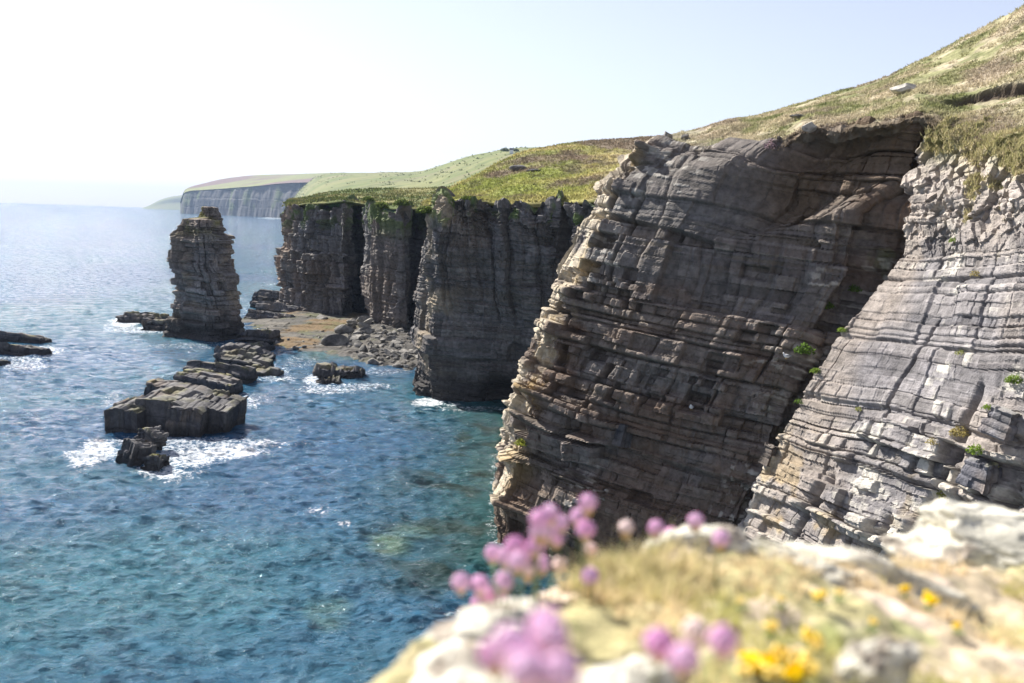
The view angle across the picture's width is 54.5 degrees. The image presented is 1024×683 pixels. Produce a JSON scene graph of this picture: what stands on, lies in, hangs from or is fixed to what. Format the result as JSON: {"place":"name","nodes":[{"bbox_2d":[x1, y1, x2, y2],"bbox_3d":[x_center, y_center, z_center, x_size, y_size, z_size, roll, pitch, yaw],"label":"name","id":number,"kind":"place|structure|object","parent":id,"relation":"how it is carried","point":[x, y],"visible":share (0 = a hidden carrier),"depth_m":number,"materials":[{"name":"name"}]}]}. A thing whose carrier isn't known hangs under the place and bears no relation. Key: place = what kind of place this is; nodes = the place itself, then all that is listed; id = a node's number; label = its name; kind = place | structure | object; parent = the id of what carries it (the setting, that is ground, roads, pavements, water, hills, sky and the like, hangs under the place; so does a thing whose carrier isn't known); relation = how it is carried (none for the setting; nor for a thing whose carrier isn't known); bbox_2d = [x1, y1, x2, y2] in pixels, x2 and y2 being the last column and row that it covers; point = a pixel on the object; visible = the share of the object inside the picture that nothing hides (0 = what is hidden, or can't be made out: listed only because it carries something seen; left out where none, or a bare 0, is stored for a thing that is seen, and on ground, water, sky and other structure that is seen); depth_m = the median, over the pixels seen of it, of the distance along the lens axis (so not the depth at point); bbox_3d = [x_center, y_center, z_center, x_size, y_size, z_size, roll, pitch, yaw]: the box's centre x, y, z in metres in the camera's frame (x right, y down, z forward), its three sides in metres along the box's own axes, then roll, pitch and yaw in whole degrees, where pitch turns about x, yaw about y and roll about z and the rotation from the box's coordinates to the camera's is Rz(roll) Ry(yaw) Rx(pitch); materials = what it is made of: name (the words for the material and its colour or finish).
{"place":"outdoors","nodes":[
{"label":"outdoors","id":0,"kind":"place"},
{"bbox_2d":[141,195,181,209],"bbox_3d":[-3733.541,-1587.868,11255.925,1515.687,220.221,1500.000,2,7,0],"label":"distant headland","id":1,"kind":"structure","parent":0,"point":[171,203],"depth_m":10726.48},
{"bbox_2d":[180,183,300,217],"bbox_3d":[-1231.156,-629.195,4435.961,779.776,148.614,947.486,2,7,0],"label":"cliff","id":2,"kind":"structure","parent":0,"point":[264,201],"depth_m":4354.80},
{"bbox_2d":[180,173,327,201],"bbox_3d":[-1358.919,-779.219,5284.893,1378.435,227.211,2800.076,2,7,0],"label":"moor","id":3,"kind":"structure","parent":2,"relation":"on","point":[250,181],"depth_m":4916.11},
{"bbox_2d":[0,203,572,682],"bbox_3d":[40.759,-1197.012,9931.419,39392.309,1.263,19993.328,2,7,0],"label":"sea","id":4,"kind":"structure","parent":0,"point":[300,525],"depth_m":103.37,"materials":[{"name":"liquid"}]},
{"bbox_2d":[0,330,51,343],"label":"sea rock","id":5,"kind":"object","parent":4,"relation":"in","point":[5,336],"visible":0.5,"depth_m":212.94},
{"bbox_2d":[0,342,52,355],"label":"sea rock","id":6,"kind":"object","parent":4,"relation":"in","point":[14,349],"visible":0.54,"depth_m":195.78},
{"bbox_2d":[115,438,156,466],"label":"sea rock","id":7,"kind":"object","parent":4,"relation":"in","point":[132,452],"visible":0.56,"depth_m":116.45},
{"bbox_2d":[115,311,171,322],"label":"sea rock","id":8,"kind":"object","parent":4,"relation":"in","point":[133,317],"visible":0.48,"depth_m":255.81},
{"bbox_2d":[133,425,168,450],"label":"sea rock","id":9,"kind":"object","parent":4,"relation":"in","point":[157,435],"visible":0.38,"depth_m":121.59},
{"bbox_2d":[141,317,166,330],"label":"sea rock","id":10,"kind":"object","parent":4,"relation":"in","point":[156,323],"visible":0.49,"depth_m":241.60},
{"bbox_2d":[140,454,169,471],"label":"sea rock","id":11,"kind":"object","parent":4,"relation":"in","point":[155,462],"visible":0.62,"depth_m":113.08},
{"bbox_2d":[144,378,182,395],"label":"sea rock","id":12,"kind":"object","parent":4,"relation":"in","point":[154,384],"visible":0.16,"depth_m":155.18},
{"bbox_2d":[104,382,248,436],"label":"sea rock","id":13,"kind":"object","parent":4,"relation":"in","point":[177,409],"visible":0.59,"depth_m":132.13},
{"bbox_2d":[173,369,242,394],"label":"sea rock","id":14,"kind":"object","parent":4,"relation":"in","point":[213,381],"visible":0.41,"depth_m":161.15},
{"bbox_2d":[183,360,257,383],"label":"sea rock","id":15,"kind":"object","parent":4,"relation":"in","point":[246,374],"visible":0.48,"depth_m":173.38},
{"bbox_2d":[213,349,273,367],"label":"sea rock","id":16,"kind":"object","parent":4,"relation":"in","point":[241,357],"visible":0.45,"depth_m":187.73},
{"bbox_2d":[214,342,275,359],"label":"sea rock","id":17,"kind":"object","parent":4,"relation":"in","point":[256,349],"visible":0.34,"depth_m":200.72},
{"bbox_2d":[251,364,283,376],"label":"sea rock","id":18,"kind":"object","parent":4,"relation":"in","point":[269,370],"visible":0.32,"depth_m":181.24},
{"bbox_2d":[316,375,341,383],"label":"sea rock","id":19,"kind":"object","parent":4,"relation":"in","point":[333,379],"visible":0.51,"depth_m":175.12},
{"bbox_2d":[312,362,365,378],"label":"sea rock","id":20,"kind":"object","parent":4,"relation":"in","point":[327,370],"visible":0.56,"depth_m":181.12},
{"bbox_2d":[241,311,417,369],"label":"shore","id":21,"kind":"structure","parent":0,"point":[306,327],"depth_m":242.52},
{"bbox_2d":[162,206,244,341],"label":"sea stack","id":22,"kind":"object","parent":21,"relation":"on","point":[206,305],"visible":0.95,"depth_m":226.98,"materials":[{"name":"stone"}]},
{"bbox_2d":[237,341,274,350],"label":"sea rock","id":23,"kind":"object","parent":21,"relation":"on","point":[265,346],"visible":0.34,"depth_m":213.48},
{"bbox_2d":[234,328,280,344],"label":"sea rock","id":24,"kind":"object","parent":21,"relation":"on","point":[270,336],"visible":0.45,"depth_m":224.28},
{"bbox_2d":[249,289,279,307],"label":"sea rock","id":25,"kind":"object","parent":21,"relation":"on","point":[266,295],"visible":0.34,"depth_m":304.98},
{"bbox_2d":[244,309,295,319],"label":"sea rock","id":26,"kind":"object","parent":21,"relation":"on","point":[255,314],"visible":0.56,"depth_m":271.26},
{"bbox_2d":[255,301,310,312],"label":"sea rock","id":27,"kind":"object","parent":21,"relation":"on","point":[277,307],"visible":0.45,"depth_m":286.32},
{"bbox_2d":[321,334,348,345],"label":"boulder","id":28,"kind":"object","parent":21,"relation":"on","point":[335,340],"visible":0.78,"depth_m":220.08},
{"bbox_2d":[273,194,427,329],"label":"third cliff","id":29,"kind":"structure","parent":0,"point":[342,259],"depth_m":276.27,"materials":[{"name":"stone"}]},
{"bbox_2d":[298,188,435,212],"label":"plateau","id":30,"kind":"structure","parent":29,"relation":"on","point":[339,202],"depth_m":303.42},
{"bbox_2d":[282,185,450,207],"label":"rough grass","id":31,"kind":"structure","parent":30,"relation":"on","point":[318,197],"depth_m":345.17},
{"bbox_2d":[295,147,541,197],"bbox_3d":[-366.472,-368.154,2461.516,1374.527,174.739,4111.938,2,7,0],"label":"hills","id":32,"kind":"structure","parent":0,"point":[365,180],"depth_m":1811.10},
{"bbox_2d":[283,146,547,211],"bbox_3d":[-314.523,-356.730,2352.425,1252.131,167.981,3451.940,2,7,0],"label":"scrub","id":33,"kind":"object","parent":32,"relation":"on","point":[411,174],"visible":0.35,"depth_m":1728.85,"materials":[{"name":"green plant"}]},
{"bbox_2d":[410,186,594,401],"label":"second cliff","id":34,"kind":"structure","parent":0,"point":[488,275],"depth_m":158.44,"materials":[{"name":"stone"}]},
{"bbox_2d":[0,0,1023,206],"label":"sky","id":35,"kind":"structure","parent":0,"point":[116,103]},
{"bbox_2d":[429,138,650,207],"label":"hillside","id":36,"kind":"structure","parent":0,"point":[538,203],"depth_m":203.55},
{"bbox_2d":[420,135,654,205],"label":"heath","id":37,"kind":"object","parent":36,"relation":"on","point":[573,192],"visible":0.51,"depth_m":197.53,"materials":[{"name":"green plant"}]},
{"bbox_2d":[373,547,1023,682],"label":"ledge","id":38,"kind":"object","parent":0,"point":[592,645],"visible":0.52,"depth_m":1.28,"materials":[{"name":"stone"}]},
{"bbox_2d":[410,637,510,682],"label":"lichen rock","id":39,"kind":"object","parent":38,"relation":"on","point":[455,660],"visible":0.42,"depth_m":1.00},
{"bbox_2d":[452,573,469,606],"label":"thrift flower","id":40,"kind":"object","parent":38,"relation":"on","point":[460,583],"visible":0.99,"depth_m":1.22,"materials":[{"name":"pink plant"}]},
{"bbox_2d":[470,575,488,604],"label":"thrift flower","id":41,"kind":"object","parent":38,"relation":"on","point":[479,584],"visible":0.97,"depth_m":1.22,"materials":[{"name":"pink plant"}]},
{"bbox_2d":[481,587,494,604],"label":"thrift flower","id":42,"kind":"object","parent":38,"relation":"on","point":[488,596],"visible":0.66,"depth_m":1.29,"materials":[{"name":"pink plant"}]},
{"bbox_2d":[477,639,503,682],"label":"thrift flower","id":43,"kind":"object","parent":38,"relation":"on","point":[488,662],"visible":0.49,"depth_m":0.65,"materials":[{"name":"pink plant"}]},
{"bbox_2d":[485,545,498,601],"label":"thrift flower","id":44,"kind":"object","parent":38,"relation":"on","point":[490,553],"visible":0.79,"depth_m":1.35,"materials":[{"name":"pink plant"}]},
{"bbox_2d":[421,598,563,645],"bbox_3d":[-0.016,0.350,1.169,0.187,0.082,0.103,-1,8,-24],"label":"lichen rock","id":45,"kind":"object","parent":38,"relation":"on","point":[474,624],"visible":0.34,"depth_m":1.15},
{"bbox_2d":[494,571,512,607],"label":"thrift flower","id":46,"kind":"object","parent":38,"relation":"on","point":[504,583],"visible":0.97,"depth_m":1.16,"materials":[{"name":"pink plant"}]},
{"bbox_2d":[496,546,510,607],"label":"thrift flower","id":47,"kind":"object","parent":38,"relation":"on","point":[503,553],"visible":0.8,"depth_m":1.15,"materials":[{"name":"pink plant"}]},
{"bbox_2d":[489,623,529,682],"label":"thrift flower","id":48,"kind":"object","parent":38,"relation":"on","point":[507,640],"visible":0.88,"depth_m":0.55,"materials":[{"name":"pink plant"}]},
{"bbox_2d":[505,536,524,611],"bbox_3d":[0.003,0.283,1.156,0.023,0.113,0.037,1,7,-9],"label":"thrift flower","id":49,"kind":"object","parent":38,"relation":"on","point":[514,544],"visible":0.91,"depth_m":1.15,"materials":[{"name":"pink plant"}]},
{"bbox_2d":[504,551,527,623],"bbox_3d":[-0.001,0.293,1.111,0.034,0.122,0.023,4,7,13],"label":"thrift flower","id":50,"kind":"object","parent":38,"relation":"on","point":[517,562],"visible":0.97,"depth_m":1.10,"materials":[{"name":"pink plant"}]},
{"bbox_2d":[505,647,544,682],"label":"thrift flower","id":51,"kind":"object","parent":38,"relation":"on","point":[524,665],"visible":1,"depth_m":0.53,"materials":[{"name":"pink plant"}]},
{"bbox_2d":[523,561,539,601],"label":"thrift flower","id":52,"kind":"object","parent":38,"relation":"on","point":[529,571],"visible":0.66,"depth_m":1.28,"materials":[{"name":"pink plant"}]},
{"bbox_2d":[526,536,545,610],"bbox_3d":[0.026,0.280,1.162,0.023,0.110,0.023,2,7,0],"label":"thrift flower","id":53,"kind":"object","parent":38,"relation":"on","point":[532,546],"visible":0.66,"depth_m":1.15,"materials":[{"name":"pink plant"}]},
{"bbox_2d":[530,524,550,608],"bbox_3d":[0.029,0.279,1.102,0.024,0.164,0.035,2,7,0],"label":"thrift flower","id":54,"kind":"object","parent":38,"relation":"on","point":[539,534],"visible":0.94,"depth_m":1.10,"materials":[{"name":"pink plant"}]},
{"bbox_2d":[530,510,550,607],"bbox_3d":[0.029,0.272,1.108,0.023,0.176,0.024,2,7,0],"label":"thrift flower","id":55,"kind":"object","parent":38,"relation":"on","point":[540,518],"visible":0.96,"depth_m":1.09,"materials":[{"name":"pink plant"}]},
{"bbox_2d":[533,555,548,596],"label":"thrift flower","id":56,"kind":"object","parent":38,"relation":"on","point":[544,564],"visible":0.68,"depth_m":1.28,"materials":[{"name":"pink plant"}]},
{"bbox_2d":[526,607,563,637],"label":"thrift flower","id":57,"kind":"object","parent":38,"relation":"on","point":[536,617],"visible":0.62,"depth_m":0.61,"materials":[{"name":"pink plant"}]},
{"bbox_2d":[541,504,559,606],"bbox_3d":[0.043,0.262,1.158,0.023,0.148,0.027,-4,9,-40],"label":"thrift flower","id":58,"kind":"object","parent":38,"relation":"on","point":[552,511],"visible":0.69,"depth_m":1.15,"materials":[{"name":"pink plant"}]},
{"bbox_2d":[533,619,570,654],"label":"thrift flower","id":59,"kind":"object","parent":38,"relation":"on","point":[550,636],"visible":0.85,"depth_m":0.58,"materials":[{"name":"pink plant"}]},
{"bbox_2d":[551,557,566,588],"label":"thrift flower","id":60,"kind":"object","parent":38,"relation":"on","point":[556,567],"visible":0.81,"depth_m":1.36,"materials":[{"name":"pink plant"}]},
{"bbox_2d":[552,531,565,591],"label":"thrift flower","id":61,"kind":"object","parent":38,"relation":"on","point":[557,543],"visible":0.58,"depth_m":1.35,"materials":[{"name":"pink plant"}]},
{"bbox_2d":[555,515,568,578],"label":"thrift flower","id":62,"kind":"object","parent":38,"relation":"on","point":[561,524],"visible":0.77,"depth_m":1.35,"materials":[{"name":"pink plant"}]},
{"bbox_2d":[543,650,581,682],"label":"thrift flower","id":63,"kind":"object","parent":38,"relation":"on","point":[560,666],"visible":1,"depth_m":0.53,"materials":[{"name":"pink plant"}]},
{"bbox_2d":[570,508,585,570],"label":"thrift flower","id":64,"kind":"object","parent":38,"relation":"on","point":[577,515],"visible":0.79,"depth_m":1.35,"materials":[{"name":"pink plant"}]},
{"bbox_2d":[566,519,595,608],"bbox_3d":[0.085,0.276,1.221,0.032,0.118,0.023,2,7,0],"label":"thrift flower","id":65,"kind":"object","parent":38,"relation":"on","point":[585,529],"visible":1,"depth_m":1.21,"materials":[{"name":"pink plant"}]},
{"bbox_2d":[578,494,597,605],"bbox_3d":[0.090,0.259,1.220,0.024,0.150,0.024,2,7,0],"label":"thrift flower","id":66,"kind":"object","parent":38,"relation":"on","point":[588,503],"visible":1,"depth_m":1.21,"materials":[{"name":"pink plant"}]},
{"bbox_2d":[581,567,598,607],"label":"thrift flower","id":67,"kind":"object","parent":38,"relation":"on","point":[589,577],"visible":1,"depth_m":1.22,"materials":[{"name":"pink plant"}]},
{"bbox_2d":[583,542,597,565],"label":"thrift flower","id":68,"kind":"object","parent":38,"relation":"on","point":[591,546],"visible":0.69,"depth_m":1.44,"materials":[{"name":"pink plant"}]},
{"bbox_2d":[616,520,633,559],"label":"thrift flower","id":69,"kind":"object","parent":38,"relation":"on","point":[625,528],"visible":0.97,"depth_m":1.35,"materials":[{"name":"pink plant"}]},
{"bbox_2d":[579,655,692,682],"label":"lichen rock","id":70,"kind":"object","parent":38,"relation":"on","point":[635,669],"visible":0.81,"depth_m":0.96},
{"bbox_2d":[543,520,763,618],"bbox_3d":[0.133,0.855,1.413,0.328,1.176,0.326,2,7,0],"label":"ledge tussock","id":71,"kind":"object","parent":38,"relation":"on","point":[640,560],"visible":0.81,"depth_m":1.32,"materials":[{"name":"beige plant"}]},
{"bbox_2d":[647,520,663,555],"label":"thrift flower","id":72,"kind":"object","parent":38,"relation":"on","point":[655,528],"visible":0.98,"depth_m":1.35,"materials":[{"name":"pink plant"}]},
{"bbox_2d":[643,626,674,682],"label":"thrift flower","id":73,"kind":"object","parent":38,"relation":"on","point":[658,642],"visible":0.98,"depth_m":0.73,"materials":[{"name":"pink plant"}]},
{"bbox_2d":[667,641,700,682],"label":"thrift flower","id":74,"kind":"object","parent":38,"relation":"on","point":[684,659],"visible":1,"depth_m":0.68,"materials":[{"name":"pink plant"}]},
{"bbox_2d":[682,617,706,682],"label":"thrift flower","id":75,"kind":"object","parent":38,"relation":"on","point":[695,630],"visible":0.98,"depth_m":0.83,"materials":[{"name":"pink plant"}]},
{"bbox_2d":[687,512,703,564],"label":"thrift flower","id":76,"kind":"object","parent":38,"relation":"on","point":[696,522],"visible":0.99,"depth_m":1.35,"materials":[{"name":"pink plant"}]},
{"bbox_2d":[642,524,754,555],"bbox_3d":[0.280,0.325,1.511,0.171,0.090,0.121,3,7,12],"label":"lichen rock","id":77,"kind":"object","parent":38,"relation":"on","point":[741,542],"visible":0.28,"depth_m":1.49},
{"bbox_2d":[712,530,729,596],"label":"thrift flower","id":78,"kind":"object","parent":38,"relation":"on","point":[720,539],"visible":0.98,"depth_m":1.28,"materials":[{"name":"pink plant"}]},
{"bbox_2d":[707,624,739,682],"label":"thrift flower","id":79,"kind":"object","parent":38,"relation":"on","point":[723,641],"visible":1,"depth_m":0.72,"materials":[{"name":"pink plant"}]},
{"bbox_2d":[733,662,754,682],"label":"yellow flower","id":80,"kind":"object","parent":38,"relation":"on","point":[745,671],"visible":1,"depth_m":1.01,"materials":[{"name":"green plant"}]},
{"bbox_2d":[737,650,756,665],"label":"yellow flower","id":81,"kind":"object","parent":38,"relation":"on","point":[744,654],"visible":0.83,"depth_m":1.03,"materials":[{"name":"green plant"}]},
{"bbox_2d":[745,656,766,680],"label":"yellow flower","id":82,"kind":"object","parent":38,"relation":"on","point":[754,665],"visible":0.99,"depth_m":1.01,"materials":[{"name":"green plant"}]},
{"bbox_2d":[755,651,779,673],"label":"yellow flower","id":83,"kind":"object","parent":38,"relation":"on","point":[771,659],"visible":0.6,"depth_m":1.02,"materials":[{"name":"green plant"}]},
{"bbox_2d":[762,620,779,640],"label":"yellow flower","id":84,"kind":"object","parent":38,"relation":"on","point":[771,625],"visible":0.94,"depth_m":1.14,"materials":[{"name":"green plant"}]},
{"bbox_2d":[761,664,784,682],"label":"yellow flower","id":85,"kind":"object","parent":38,"relation":"on","point":[770,671],"visible":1,"depth_m":1.00,"materials":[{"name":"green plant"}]},
{"bbox_2d":[770,643,791,666],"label":"yellow flower","id":86,"kind":"object","parent":38,"relation":"on","point":[777,650],"visible":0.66,"depth_m":1.04,"materials":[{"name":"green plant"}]},
{"bbox_2d":[782,661,806,682],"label":"yellow flower","id":87,"kind":"object","parent":38,"relation":"on","point":[790,673],"visible":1,"depth_m":1.00,"materials":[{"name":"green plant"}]},
{"bbox_2d":[789,648,812,662],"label":"yellow flower","id":88,"kind":"object","parent":38,"relation":"on","point":[795,652],"visible":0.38,"depth_m":1.04,"materials":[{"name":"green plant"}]},
{"bbox_2d":[749,540,859,587],"bbox_3d":[0.387,0.340,1.513,0.284,0.064,0.127,5,7,5],"label":"lichen rock","id":89,"kind":"object","parent":38,"relation":"on","point":[832,579],"visible":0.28,"depth_m":1.48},
{"bbox_2d":[798,654,820,680],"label":"yellow flower","id":90,"kind":"object","parent":38,"relation":"on","point":[811,668],"visible":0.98,"depth_m":1.00,"materials":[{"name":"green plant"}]},
{"bbox_2d":[801,627,822,651],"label":"yellow flower","id":91,"kind":"object","parent":38,"relation":"on","point":[808,635],"visible":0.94,"depth_m":1.10,"materials":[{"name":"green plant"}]},
{"bbox_2d":[809,637,825,657],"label":"yellow flower","id":92,"kind":"object","parent":38,"relation":"on","point":[814,642],"visible":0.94,"depth_m":1.09,"materials":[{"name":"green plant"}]},
{"bbox_2d":[811,589,827,610],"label":"yellow flower","id":93,"kind":"object","parent":38,"relation":"on","point":[820,595],"visible":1,"depth_m":1.29,"materials":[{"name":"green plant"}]},
{"bbox_2d":[754,537,990,624],"bbox_3d":[0.552,0.388,1.551,0.376,0.121,0.108,15,12,27],"label":"lichen rock","id":94,"kind":"object","parent":38,"relation":"on","point":[883,567],"visible":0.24,"depth_m":1.52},
{"bbox_2d":[835,635,921,682],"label":"lichen rock","id":95,"kind":"object","parent":38,"relation":"on","point":[884,659],"visible":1,"depth_m":1.05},
{"bbox_2d":[921,590,940,613],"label":"yellow flower","id":96,"kind":"object","parent":38,"relation":"on","point":[930,599],"visible":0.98,"depth_m":1.42,"materials":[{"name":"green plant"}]},
{"bbox_2d":[879,499,1023,571],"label":"lichen rock","id":97,"kind":"object","parent":38,"relation":"on","point":[986,534],"visible":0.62,"depth_m":1.99,"materials":[{"name":"stone"}]},
{"bbox_2d":[490,110,924,575],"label":"cliff","id":98,"kind":"structure","parent":0,"point":[710,283],"depth_m":80.87,"materials":[{"name":"stone"}]},
{"bbox_2d":[611,424,632,447],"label":"standing block","id":99,"kind":"structure","parent":98,"relation":"on","point":[622,437],"depth_m":82.79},
{"bbox_2d":[793,342,815,354],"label":"plant","id":100,"kind":"object","parent":98,"relation":"on","point":[801,350],"visible":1,"depth_m":74.69,"materials":[{"name":"green plant"}]},
{"bbox_2d":[539,540,1023,682],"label":"ledge grass","id":101,"kind":"structure","parent":0,"point":[1017,593],"depth_m":1.27,"materials":[{"name":"plant"}]},
{"bbox_2d":[671,3,1023,152],"bbox_3d":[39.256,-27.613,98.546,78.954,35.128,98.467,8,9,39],"label":"turf slope","id":102,"kind":"structure","parent":0,"point":[979,98],"depth_m":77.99,"materials":[{"name":"plant"}]},
{"bbox_2d":[890,83,916,93],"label":"rock","id":103,"kind":"object","parent":102,"relation":"on","point":[901,88],"visible":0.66,"depth_m":83.06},
{"bbox_2d":[735,117,1023,560],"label":"sunlit cliff","id":104,"kind":"structure","parent":0,"point":[841,470],"depth_m":64.46,"materials":[{"name":"stone"}]},
{"bbox_2d":[758,441,778,466],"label":"rock","id":105,"kind":"object","parent":104,"relation":"on","point":[769,451],"visible":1,"depth_m":74.51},
{"bbox_2d":[948,425,970,436],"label":"plant","id":106,"kind":"object","parent":104,"relation":"on","point":[958,432],"visible":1,"depth_m":57.91,"materials":[{"name":"yellow plant"}]},
{"bbox_2d":[920,104,1023,221],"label":"cliff grass","id":107,"kind":"structure","parent":104,"relation":"on","point":[987,139],"depth_m":63.93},
{"bbox_2d":[955,455,1001,494],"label":"rock","id":108,"kind":"object","parent":104,"relation":"on","point":[980,474],"visible":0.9,"depth_m":54.54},
{"bbox_2d":[977,405,1021,441],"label":"rock","id":109,"kind":"object","parent":104,"relation":"on","point":[999,422],"visible":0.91,"depth_m":53.47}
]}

